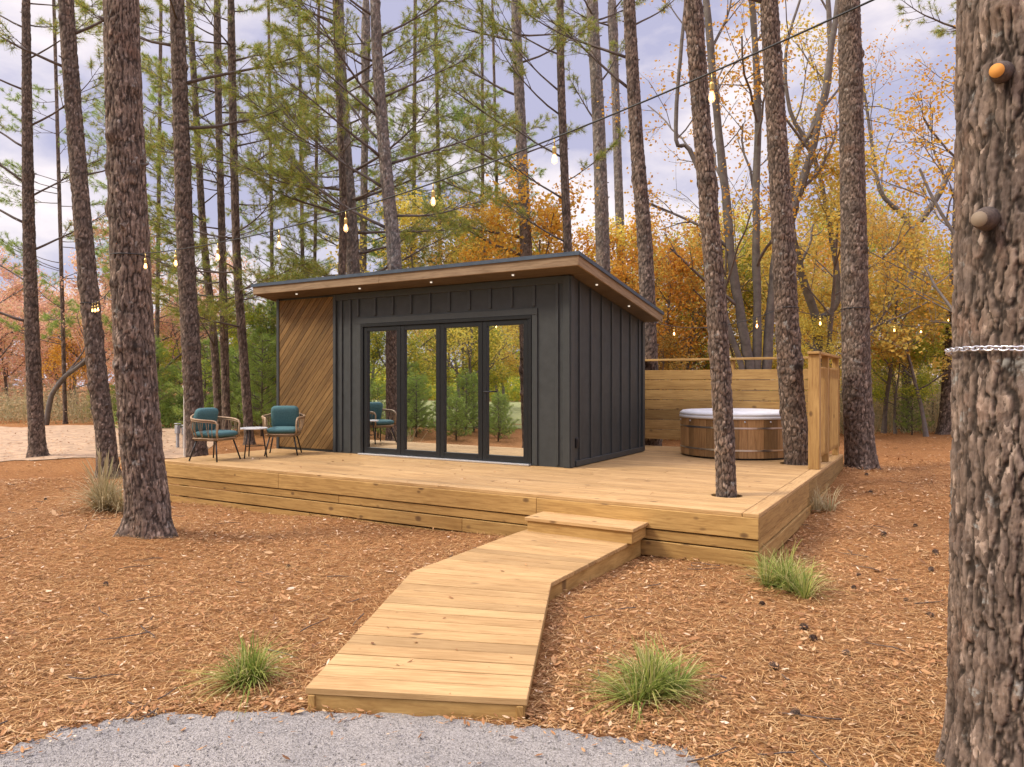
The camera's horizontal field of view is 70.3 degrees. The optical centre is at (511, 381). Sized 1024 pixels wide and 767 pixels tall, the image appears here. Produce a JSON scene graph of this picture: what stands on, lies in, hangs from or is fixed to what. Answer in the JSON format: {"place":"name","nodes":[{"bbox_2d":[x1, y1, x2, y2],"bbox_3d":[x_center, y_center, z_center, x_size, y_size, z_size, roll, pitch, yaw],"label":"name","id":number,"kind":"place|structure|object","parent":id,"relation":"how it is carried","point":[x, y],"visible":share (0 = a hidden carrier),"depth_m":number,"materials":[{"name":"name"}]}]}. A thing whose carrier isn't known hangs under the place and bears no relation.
{"place":"outdoors","nodes":[
{"label":"outdoors","id":0,"kind":"place"},
{"bbox_2d":[0,387,952,766],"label":"ground","id":1,"kind":"structure","parent":0,"point":[924,449],"depth_m":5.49,"materials":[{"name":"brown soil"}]},
{"bbox_2d":[0,284,59,405],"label":"autumn tree","id":2,"kind":"object","parent":1,"relation":"on","point":[3,366],"visible":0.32,"depth_m":38.57,"materials":[{"name":"orange plant"}]},
{"bbox_2d":[0,246,60,357],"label":"autumn tree","id":3,"kind":"object","parent":1,"relation":"on","point":[6,331],"visible":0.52,"depth_m":32.73,"materials":[{"name":"orange plant"}]},
{"bbox_2d":[0,261,81,357],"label":"autumn tree","id":4,"kind":"object","parent":1,"relation":"on","point":[9,274],"visible":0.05,"depth_m":42.03,"materials":[{"name":"orange plant"}]},
{"bbox_2d":[19,297,86,406],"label":"autumn tree","id":5,"kind":"object","parent":1,"relation":"on","point":[55,368],"visible":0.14,"depth_m":42.32,"materials":[{"name":"orange plant"}]},
{"bbox_2d":[0,0,107,457],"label":"pine tree","id":6,"kind":"object","parent":1,"relation":"on","point":[37,443],"visible":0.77,"depth_m":16.22,"materials":[{"name":"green plant"}]},
{"bbox_2d":[0,0,109,423],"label":"slender pine","id":7,"kind":"object","parent":1,"relation":"on","point":[61,303],"visible":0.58,"depth_m":28.34,"materials":[{"name":"green plant"}]},
{"bbox_2d":[0,378,117,424],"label":"undergrowth","id":8,"kind":"object","parent":1,"relation":"on","point":[74,411],"visible":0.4,"depth_m":30.19,"materials":[{"name":"brown plant"}]},
{"bbox_2d":[12,287,114,404],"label":"autumn tree","id":9,"kind":"object","parent":1,"relation":"on","point":[52,306],"visible":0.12,"depth_m":42.41,"materials":[{"name":"orange plant"}]},
{"bbox_2d":[41,307,114,407],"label":"autumn tree","id":10,"kind":"object","parent":1,"relation":"on","point":[58,355],"visible":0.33,"depth_m":35.53,"materials":[{"name":"orange plant"}]},
{"bbox_2d":[35,445,123,517],"bbox_3d":[-5.378,1.284,9.665,1.619,0.894,2.113,0,0,-37],"label":"grass tuft","id":11,"kind":"object","parent":1,"relation":"on","point":[101,497],"visible":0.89,"depth_m":9.69,"materials":[{"name":"beige plant"}]},
{"bbox_2d":[0,0,163,478],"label":"pine tree","id":12,"kind":"object","parent":1,"relation":"on","point":[98,387],"visible":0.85,"depth_m":12.89,"materials":[{"name":"brown plant"}]},
{"bbox_2d":[18,248,154,361],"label":"autumn tree","id":13,"kind":"object","parent":1,"relation":"on","point":[74,262],"visible":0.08,"depth_m":35.36,"materials":[{"name":"orange plant"}]},
{"bbox_2d":[44,292,161,424],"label":"hardwood tree","id":14,"kind":"object","parent":1,"relation":"on","point":[74,367],"visible":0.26,"depth_m":27.94,"materials":[{"name":"brown plant"}]},
{"bbox_2d":[0,425,233,461],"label":"dirt clearing","id":15,"kind":"structure","parent":1,"relation":"on","point":[76,432],"depth_m":19.62,"materials":[{"name":"beige soil"}]},
{"bbox_2d":[0,284,275,406],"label":"distant woods","id":16,"kind":"object","parent":1,"relation":"on","point":[13,383],"visible":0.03,"depth_m":51.27,"materials":[{"name":"brown plant"}]},
{"bbox_2d":[98,0,178,538],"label":"pine tree","id":17,"kind":"object","parent":1,"relation":"on","point":[147,513],"visible":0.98,"depth_m":7.54,"materials":[{"name":"brown plant"}]},
{"bbox_2d":[110,0,873,264],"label":"string lights","id":18,"kind":"object","parent":17,"relation":"attached to","point":[711,89],"visible":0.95,"depth_m":4.48,"materials":[{"name":"black plastic"}]},
{"bbox_2d":[50,214,230,373],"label":"autumn tree","id":19,"kind":"object","parent":1,"relation":"on","point":[171,329],"visible":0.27,"depth_m":28.74,"materials":[{"name":"orange plant"}]},
{"bbox_2d":[66,0,227,383],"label":"slender pine","id":20,"kind":"object","parent":1,"relation":"on","point":[158,99],"visible":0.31,"depth_m":26.87,"materials":[{"name":"green plant"}]},
{"bbox_2d":[115,337,182,415],"bbox_3d":[-12.870,-0.016,25.882,2.337,3.420,2.508,0,0,3],"label":"evergreen bush","id":21,"kind":"object","parent":1,"relation":"on","point":[159,353],"visible":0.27,"depth_m":26.05,"materials":[{"name":"green plant"}]},
{"bbox_2d":[159,359,182,424],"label":"evergreen bush","id":22,"kind":"object","parent":1,"relation":"on","point":[175,368],"visible":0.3,"depth_m":26.71,"materials":[{"name":"green plant"}]},
{"bbox_2d":[112,390,272,428],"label":"undergrowth","id":23,"kind":"object","parent":1,"relation":"on","point":[168,422],"visible":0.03,"depth_m":26.04,"materials":[{"name":"green plant"}]},
{"bbox_2d":[82,0,314,429],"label":"pine tree","id":24,"kind":"object","parent":1,"relation":"on","point":[212,333],"visible":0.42,"depth_m":21.89,"materials":[{"name":"green plant"}]},
{"bbox_2d":[168,332,239,426],"bbox_3d":[-9.573,0.031,23.012,2.508,3.420,2.337,0,0,31],"label":"evergreen bush","id":25,"kind":"object","parent":1,"relation":"on","point":[206,342],"visible":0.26,"depth_m":22.79,"materials":[{"name":"green plant"}]},
{"bbox_2d":[153,251,259,362],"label":"autumn tree","id":26,"kind":"object","parent":1,"relation":"on","point":[213,286],"visible":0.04,"depth_m":34.22,"materials":[{"name":"orange plant"}]},
{"bbox_2d":[74,0,357,457],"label":"pine tree","id":27,"kind":"object","parent":1,"relation":"on","point":[189,318],"visible":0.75,"depth_m":14.88,"materials":[{"name":"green plant"}]},
{"bbox_2d":[175,288,275,426],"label":"autumn tree","id":28,"kind":"object","parent":1,"relation":"on","point":[234,336],"visible":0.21,"depth_m":26.74,"materials":[{"name":"yellow plant"}]},
{"bbox_2d":[141,0,321,429],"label":"pine tree","id":29,"kind":"object","parent":1,"relation":"on","point":[225,372],"visible":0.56,"depth_m":20.90,"materials":[{"name":"green plant"}]},
{"bbox_2d":[168,627,304,717],"bbox_3d":[-1.432,1.502,3.994,0.667,0.284,0.870,0,0,31],"label":"grass tuft","id":30,"kind":"object","parent":1,"relation":"on","point":[251,670],"visible":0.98,"depth_m":3.96,"materials":[{"name":"green plant"}]},
{"bbox_2d":[139,0,335,444],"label":"pine tree","id":31,"kind":"object","parent":1,"relation":"on","point":[239,287],"visible":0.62,"depth_m":18.89,"materials":[{"name":"green plant"}]},
{"bbox_2d":[206,345,274,431],"bbox_3d":[-9.007,0.137,24.034,2.464,3.143,2.620,0,0,-44],"label":"evergreen bush","id":32,"kind":"object","parent":1,"relation":"on","point":[231,360],"visible":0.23,"depth_m":23.91,"materials":[{"name":"green plant"}]},
{"bbox_2d":[220,326,275,435],"bbox_3d":[-7.691,-0.017,22.062,2.337,3.420,2.508,0,0,-28],"label":"evergreen bush","id":33,"kind":"object","parent":1,"relation":"on","point":[263,368],"visible":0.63,"depth_m":21.80,"materials":[{"name":"green plant"}]},
{"bbox_2d":[247,318,275,418],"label":"evergreen bush","id":34,"kind":"object","parent":1,"relation":"on","point":[258,330],"visible":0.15,"depth_m":26.72,"materials":[{"name":"green plant"}]},
{"bbox_2d":[199,0,327,424],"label":"slender pine","id":35,"kind":"object","parent":1,"relation":"on","point":[270,254],"visible":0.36,"depth_m":26.72,"materials":[{"name":"green plant"}]},
{"bbox_2d":[227,5,367,325],"bbox_3d":[-8.036,-6.744,28.991,5.625,17.052,5.847,0,0,31],"label":"slender pine","id":36,"kind":"object","parent":1,"relation":"on","point":[273,310],"visible":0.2,"depth_m":28.63,"materials":[{"name":"green plant"}]},
{"bbox_2d":[249,5,382,331],"bbox_3d":[-8.040,-6.907,29.813,5.507,17.338,5.989,0,0,-32],"label":"slender pine","id":37,"kind":"object","parent":1,"relation":"on","point":[314,240],"visible":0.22,"depth_m":29.16,"materials":[{"name":"green plant"}]},
{"bbox_2d":[190,0,464,274],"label":"pine tree","id":38,"kind":"object","parent":1,"relation":"on","point":[304,149],"visible":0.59,"depth_m":16.93,"materials":[{"name":"green plant"}]},
{"bbox_2d":[244,0,470,276],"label":"pine tree","id":39,"kind":"object","parent":1,"relation":"on","point":[353,253],"visible":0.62,"depth_m":17.88,"materials":[{"name":"green plant"}]},
{"bbox_2d":[0,707,717,766],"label":"gravel drive","id":40,"kind":"structure","parent":1,"relation":"on","point":[394,755],"depth_m":3.28,"materials":[{"name":"grey gravel"}]},
{"bbox_2d":[268,0,454,281],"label":"pine tree","id":41,"kind":"object","parent":1,"relation":"on","point":[365,33],"visible":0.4,"depth_m":23.89,"materials":[{"name":"green plant"}]},
{"bbox_2d":[245,0,524,269],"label":"pine tree","id":42,"kind":"object","parent":1,"relation":"on","point":[390,213],"visible":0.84,"depth_m":14.21,"materials":[{"name":"green plant"}]},
{"bbox_2d":[325,0,483,270],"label":"slender pine","id":43,"kind":"object","parent":1,"relation":"on","point":[372,227],"visible":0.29,"depth_m":24.96,"materials":[{"name":"green plant"}]},
{"bbox_2d":[322,176,492,274],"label":"autumn tree","id":44,"kind":"object","parent":1,"relation":"on","point":[399,202],"visible":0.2,"depth_m":22.24,"materials":[{"name":"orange plant"}]},
{"bbox_2d":[356,0,514,270],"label":"slender pine","id":45,"kind":"object","parent":1,"relation":"on","point":[438,138],"visible":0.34,"depth_m":25.15,"materials":[{"name":"green plant"}]},
{"bbox_2d":[305,529,641,720],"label":"boardwalk","id":46,"kind":"structure","parent":1,"relation":"on","point":[489,630],"depth_m":4.39,"materials":[{"name":"brown wood"}]},
{"bbox_2d":[525,511,647,543],"bbox_3d":[0.706,1.397,7.004,1.130,0.143,0.382,0,0,31],"label":"step","id":47,"kind":"object","parent":46,"relation":"on","point":[611,529],"visible":1,"depth_m":6.86,"materials":[{"name":"brown wood"}]},
{"bbox_2d":[0,429,950,766],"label":"fallen leaves","id":48,"kind":"object","parent":1,"relation":"on","point":[452,717],"depth_m":4.78,"materials":[{"name":"brown plant"}]},
{"bbox_2d":[404,182,561,266],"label":"autumn tree","id":49,"kind":"object","parent":1,"relation":"on","point":[481,215],"visible":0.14,"depth_m":20.89,"materials":[{"name":"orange plant"}]},
{"bbox_2d":[420,1,557,265],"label":"slender pine","id":50,"kind":"object","parent":1,"relation":"on","point":[494,105],"visible":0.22,"depth_m":27.07,"materials":[{"name":"green plant"}]},
{"bbox_2d":[424,204,553,263],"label":"autumn tree","id":51,"kind":"object","parent":1,"relation":"on","point":[454,239],"visible":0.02,"depth_m":24.12,"materials":[{"name":"orange plant"}]},
{"bbox_2d":[436,0,559,260],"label":"slender pine","id":52,"kind":"object","parent":1,"relation":"on","point":[533,127],"visible":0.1,"depth_m":28.78,"materials":[{"name":"green plant"}]},
{"bbox_2d":[402,0,602,256],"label":"pine tree","id":53,"kind":"object","parent":1,"relation":"on","point":[518,94],"visible":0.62,"depth_m":19.91,"materials":[{"name":"green plant"}]},
{"bbox_2d":[165,445,843,568],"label":"deck","id":54,"kind":"structure","parent":1,"relation":"on","point":[768,510],"depth_m":8.49,"materials":[{"name":"brown wood"}]},
{"bbox_2d":[188,408,240,461],"bbox_3d":[-4.446,0.772,10.814,0.598,0.778,0.681,0,0,19],"label":"wicker chair","id":55,"kind":"object","parent":54,"relation":"on","point":[204,422],"visible":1,"depth_m":10.68,"materials":[{"name":"fabric"}]},
{"bbox_2d":[261,406,305,455],"bbox_3d":[-3.671,0.772,11.698,0.681,0.778,0.598,0,0,-9],"label":"wicker chair","id":56,"kind":"object","parent":54,"relation":"on","point":[285,421],"visible":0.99,"depth_m":11.74,"materials":[{"name":"teal fabric"}]},
{"bbox_2d":[251,251,663,467],"bbox_3d":[-0.965,-0.256,12.229,6.180,2.828,3.260,0,0,31],"label":"cabin","id":57,"kind":"object","parent":54,"relation":"on","point":[535,360],"visible":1,"depth_m":10.85,"materials":[{"name":"grey"}]},
{"bbox_2d":[364,326,400,454],"bbox_3d":[-2.037,0.126,11.480,0.751,2.003,0.058,0,0,31],"label":"door panel","id":58,"kind":"structure","parent":57,"relation":"in","point":[382,345],"depth_m":11.49,"materials":[{"name":"clear glass"}]},
{"bbox_2d":[401,324,439,456],"bbox_3d":[-1.387,0.126,11.093,0.751,2.003,0.058,0,0,31],"label":"door panel","id":59,"kind":"structure","parent":57,"relation":"in","point":[420,344],"depth_m":11.10,"materials":[{"name":"clear glass"}]},
{"bbox_2d":[440,321,482,459],"bbox_3d":[-0.737,0.126,10.705,0.751,2.003,0.058,0,0,31],"label":"door panel","id":60,"kind":"structure","parent":57,"relation":"in","point":[461,344],"depth_m":10.71,"materials":[{"name":"clear glass"}]},
{"bbox_2d":[483,319,527,462],"bbox_3d":[-0.102,0.126,10.292,0.751,2.003,0.117,0,0,31],"label":"door panel","id":61,"kind":"structure","parent":57,"relation":"in","point":[505,342],"depth_m":10.32,"materials":[{"name":"clear glass"}]},
{"bbox_2d":[679,408,783,459],"bbox_3d":[3.565,0.794,11.566,1.760,0.724,1.760,0,0,31],"label":"hot tub","id":62,"kind":"object","parent":54,"relation":"on","point":[758,434],"visible":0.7,"depth_m":10.79,"materials":[{"name":"brown wood"}]},
{"bbox_2d":[645,356,839,446],"bbox_3d":[3.424,0.368,12.668,4.208,1.564,0.150,0,0,31],"label":"privacy fence","id":63,"kind":"object","parent":54,"relation":"on","point":[678,391],"visible":0.2,"depth_m":12.77,"materials":[{"name":"brown wood"}]},
{"bbox_2d":[807,351,840,469],"bbox_3d":[4.585,0.376,10.620,0.150,1.565,2.360,0,0,31],"label":"slatted screen","id":64,"kind":"object","parent":54,"relation":"on","point":[823,411],"visible":1,"depth_m":10.01,"materials":[{"name":"brown wood"}]},
{"bbox_2d":[453,145,599,262],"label":"autumn tree","id":65,"kind":"object","parent":1,"relation":"on","point":[548,213],"visible":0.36,"depth_m":19.15,"materials":[{"name":"orange plant"}]},
{"bbox_2d":[443,0,625,251],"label":"pine tree","id":66,"kind":"object","parent":1,"relation":"on","point":[566,240],"visible":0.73,"depth_m":15.45,"materials":[{"name":"green plant"}]},
{"bbox_2d":[551,0,625,280],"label":"pine tree","id":67,"kind":"object","parent":1,"relation":"on","point":[612,23],"visible":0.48,"depth_m":25.87,"materials":[{"name":"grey plant"}]},
{"bbox_2d":[500,0,683,445],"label":"pine tree","id":68,"kind":"object","parent":1,"relation":"on","point":[646,275],"visible":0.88,"depth_m":13.35,"materials":[{"name":"brown plant"}]},
{"bbox_2d":[565,0,645,272],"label":"pine tree","id":69,"kind":"object","parent":1,"relation":"on","point":[602,238],"visible":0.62,"depth_m":21.84,"materials":[{"name":"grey plant"}]},
{"bbox_2d":[578,212,694,340],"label":"autumn tree","id":70,"kind":"object","parent":1,"relation":"on","point":[621,235],"visible":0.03,"depth_m":24.15,"materials":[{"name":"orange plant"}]},
{"bbox_2d":[572,200,706,364],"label":"autumn tree","id":71,"kind":"object","parent":1,"relation":"on","point":[621,274],"visible":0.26,"depth_m":23.67,"materials":[{"name":"orange plant"}]},
{"bbox_2d":[567,632,725,729],"bbox_3d":[0.730,1.485,3.844,0.794,0.317,0.946,0,0,31],"label":"grass tuft","id":72,"kind":"object","parent":1,"relation":"on","point":[650,681],"visible":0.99,"depth_m":3.79,"materials":[{"name":"green plant"}]},
{"bbox_2d":[657,328,696,429],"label":"autumn tree","id":73,"kind":"object","parent":1,"relation":"on","point":[666,345],"visible":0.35,"depth_m":19.54,"materials":[{"name":"orange plant"}]},
{"bbox_2d":[614,207,748,369],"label":"autumn tree","id":74,"kind":"object","parent":1,"relation":"on","point":[679,263],"visible":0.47,"depth_m":20.28,"materials":[{"name":"orange plant"}]},
{"bbox_2d":[653,216,751,369],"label":"autumn tree","id":75,"kind":"object","parent":1,"relation":"on","point":[702,289],"visible":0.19,"depth_m":20.89,"materials":[{"name":"orange plant"}]},
{"bbox_2d":[683,0,736,497],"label":"pine tree","id":76,"kind":"object","parent":1,"relation":"on","point":[717,321],"visible":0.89,"depth_m":7.38,"materials":[{"name":"brown plant"}]},
{"bbox_2d":[655,189,770,367],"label":"autumn tree","id":77,"kind":"object","parent":1,"relation":"on","point":[741,219],"visible":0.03,"depth_m":25.26,"materials":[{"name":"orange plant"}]},
{"bbox_2d":[659,216,775,400],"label":"autumn tree","id":78,"kind":"object","parent":1,"relation":"on","point":[746,270],"visible":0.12,"depth_m":22.09,"materials":[{"name":"yellow plant"}]},
{"bbox_2d":[655,153,818,400],"bbox_3d":[5.669,-2.313,20.169,6.470,8.060,4.927,0,0,-37],"label":"autumn tree","id":79,"kind":"object","parent":1,"relation":"on","point":[725,279],"visible":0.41,"depth_m":19.73,"materials":[{"name":"orange plant"}]},
{"bbox_2d":[597,0,879,390],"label":"hardwood tree","id":80,"kind":"object","parent":1,"relation":"on","point":[736,301],"visible":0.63,"depth_m":16.93,"materials":[{"name":"brown plant"}]},
{"bbox_2d":[750,0,807,465],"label":"pine tree","id":81,"kind":"object","parent":1,"relation":"on","point":[792,407],"visible":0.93,"depth_m":10.23,"materials":[{"name":"brown plant"}]},
{"bbox_2d":[730,540,847,606],"bbox_3d":[2.187,1.465,5.786,0.840,0.344,1.176,0,0,7],"label":"grass tuft","id":82,"kind":"object","parent":1,"relation":"on","point":[786,578],"visible":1,"depth_m":5.73,"materials":[{"name":"green plant"}]},
{"bbox_2d":[660,365,942,440],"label":"undergrowth","id":83,"kind":"object","parent":1,"relation":"on","point":[928,410],"visible":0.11,"depth_m":21.42,"materials":[{"name":"brown plant"}]},
{"bbox_2d":[727,228,876,376],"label":"autumn tree","id":84,"kind":"object","parent":1,"relation":"on","point":[763,306],"visible":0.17,"depth_m":20.73,"materials":[{"name":"yellow plant"}]},
{"bbox_2d":[762,311,841,401],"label":"autumn tree","id":85,"kind":"object","parent":1,"relation":"on","point":[816,332],"visible":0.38,"depth_m":18.17,"materials":[{"name":"yellow plant"}]},
{"bbox_2d":[808,482,850,512],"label":"grass tuft","id":86,"kind":"object","parent":1,"relation":"on","point":[816,506],"visible":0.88,"depth_m":8.86,"materials":[{"name":"beige plant"}]},
{"bbox_2d":[774,217,893,367],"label":"autumn tree","id":87,"kind":"object","parent":1,"relation":"on","point":[825,266],"visible":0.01,"depth_m":28.12,"materials":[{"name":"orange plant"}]},
{"bbox_2d":[727,130,954,366],"bbox_3d":[8.277,-2.241,18.651,5.449,7.692,4.981,0,0,-10],"label":"autumn tree","id":88,"kind":"object","parent":1,"relation":"on","point":[835,215],"visible":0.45,"depth_m":17.60,"materials":[{"name":"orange plant"}]},
{"bbox_2d":[745,0,938,364],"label":"hardwood tree","id":89,"kind":"object","parent":1,"relation":"on","point":[810,301],"visible":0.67,"depth_m":18.46,"materials":[{"name":"brown plant"}]},
{"bbox_2d":[837,0,880,469],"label":"pine tree","id":90,"kind":"object","parent":1,"relation":"on","point":[860,451],"visible":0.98,"depth_m":11.74,"materials":[{"name":"brown plant"}]},
{"bbox_2d":[803,170,935,428],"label":"autumn tree","id":91,"kind":"object","parent":1,"relation":"on","point":[883,280],"visible":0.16,"depth_m":22.19,"materials":[{"name":"yellow plant"}]},
{"bbox_2d":[799,182,942,365],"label":"autumn tree","id":92,"kind":"object","parent":1,"relation":"on","point":[877,201],"visible":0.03,"depth_m":32.94,"materials":[{"name":"plant"}]},
{"bbox_2d":[795,176,950,402],"bbox_3d":[12.003,-2.814,24.053,6.210,8.767,5.677,0,0,-24],"label":"autumn tree","id":93,"kind":"object","parent":1,"relation":"on","point":[871,205],"visible":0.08,"depth_m":24.29,"materials":[{"name":"yellow plant"}]},
{"bbox_2d":[797,210,953,432],"bbox_3d":[10.348,-1.562,19.677,4.845,6.213,4.030,0,0,37],"label":"autumn tree","id":94,"kind":"object","parent":1,"relation":"on","point":[876,228],"visible":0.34,"depth_m":19.32,"materials":[{"name":"yellow plant"}]},
{"bbox_2d":[797,18,954,431],"bbox_3d":[12.344,-4.565,21.164,7.620,12.477,3.785,0,0,31],"label":"hardwood tree","id":95,"kind":"object","parent":1,"relation":"on","point":[879,185],"visible":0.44,"depth_m":21.46,"materials":[{"name":"orange plant"}]},
{"bbox_2d":[828,242,953,436],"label":"autumn tree","id":96,"kind":"object","parent":1,"relation":"on","point":[916,318],"visible":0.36,"depth_m":18.99,"materials":[{"name":"yellow plant"}]},
{"bbox_2d":[840,25,955,343],"bbox_3d":[9.183,-3.323,12.537,6.592,9.724,7.237,0,0,27],"label":"autumn tree","id":97,"kind":"object","parent":1,"relation":"on","point":[932,197],"visible":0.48,"depth_m":14.04,"materials":[{"name":"orange plant"}]},
{"bbox_2d":[871,318,949,433],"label":"autumn tree","id":98,"kind":"object","parent":1,"relation":"on","point":[877,391],"visible":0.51,"depth_m":20.04,"materials":[{"name":"plant"}]},
{"bbox_2d":[894,385,934,434],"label":"evergreen bush","id":99,"kind":"object","parent":1,"relation":"on","point":[911,423],"visible":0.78,"depth_m":19.58,"materials":[{"name":"green plant"}]},
{"bbox_2d":[893,235,951,377],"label":"autumn tree","id":100,"kind":"object","parent":1,"relation":"on","point":[940,343],"visible":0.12,"depth_m":20.37,"materials":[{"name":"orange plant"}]},
{"bbox_2d":[893,0,955,434],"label":"pine tree","id":101,"kind":"object","parent":1,"relation":"on","point":[944,425],"visible":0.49,"depth_m":19.94,"materials":[{"name":"brown plant"}]},
{"bbox_2d":[934,0,1023,766],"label":"pine tree","id":102,"kind":"object","parent":1,"relation":"on","point":[983,724],"visible":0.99,"depth_m":2.93,"materials":[{"name":"brown plant"}]},
{"bbox_2d":[944,345,1023,355],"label":"chain","id":103,"kind":"object","parent":102,"relation":"attached to","point":[949,351],"visible":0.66,"depth_m":2.94,"materials":[{"name":"silver metal"}]},
{"bbox_2d":[0,0,955,386],"label":"sky","id":104,"kind":"structure","parent":0,"point":[655,34],"materials":[{"name":"white"}]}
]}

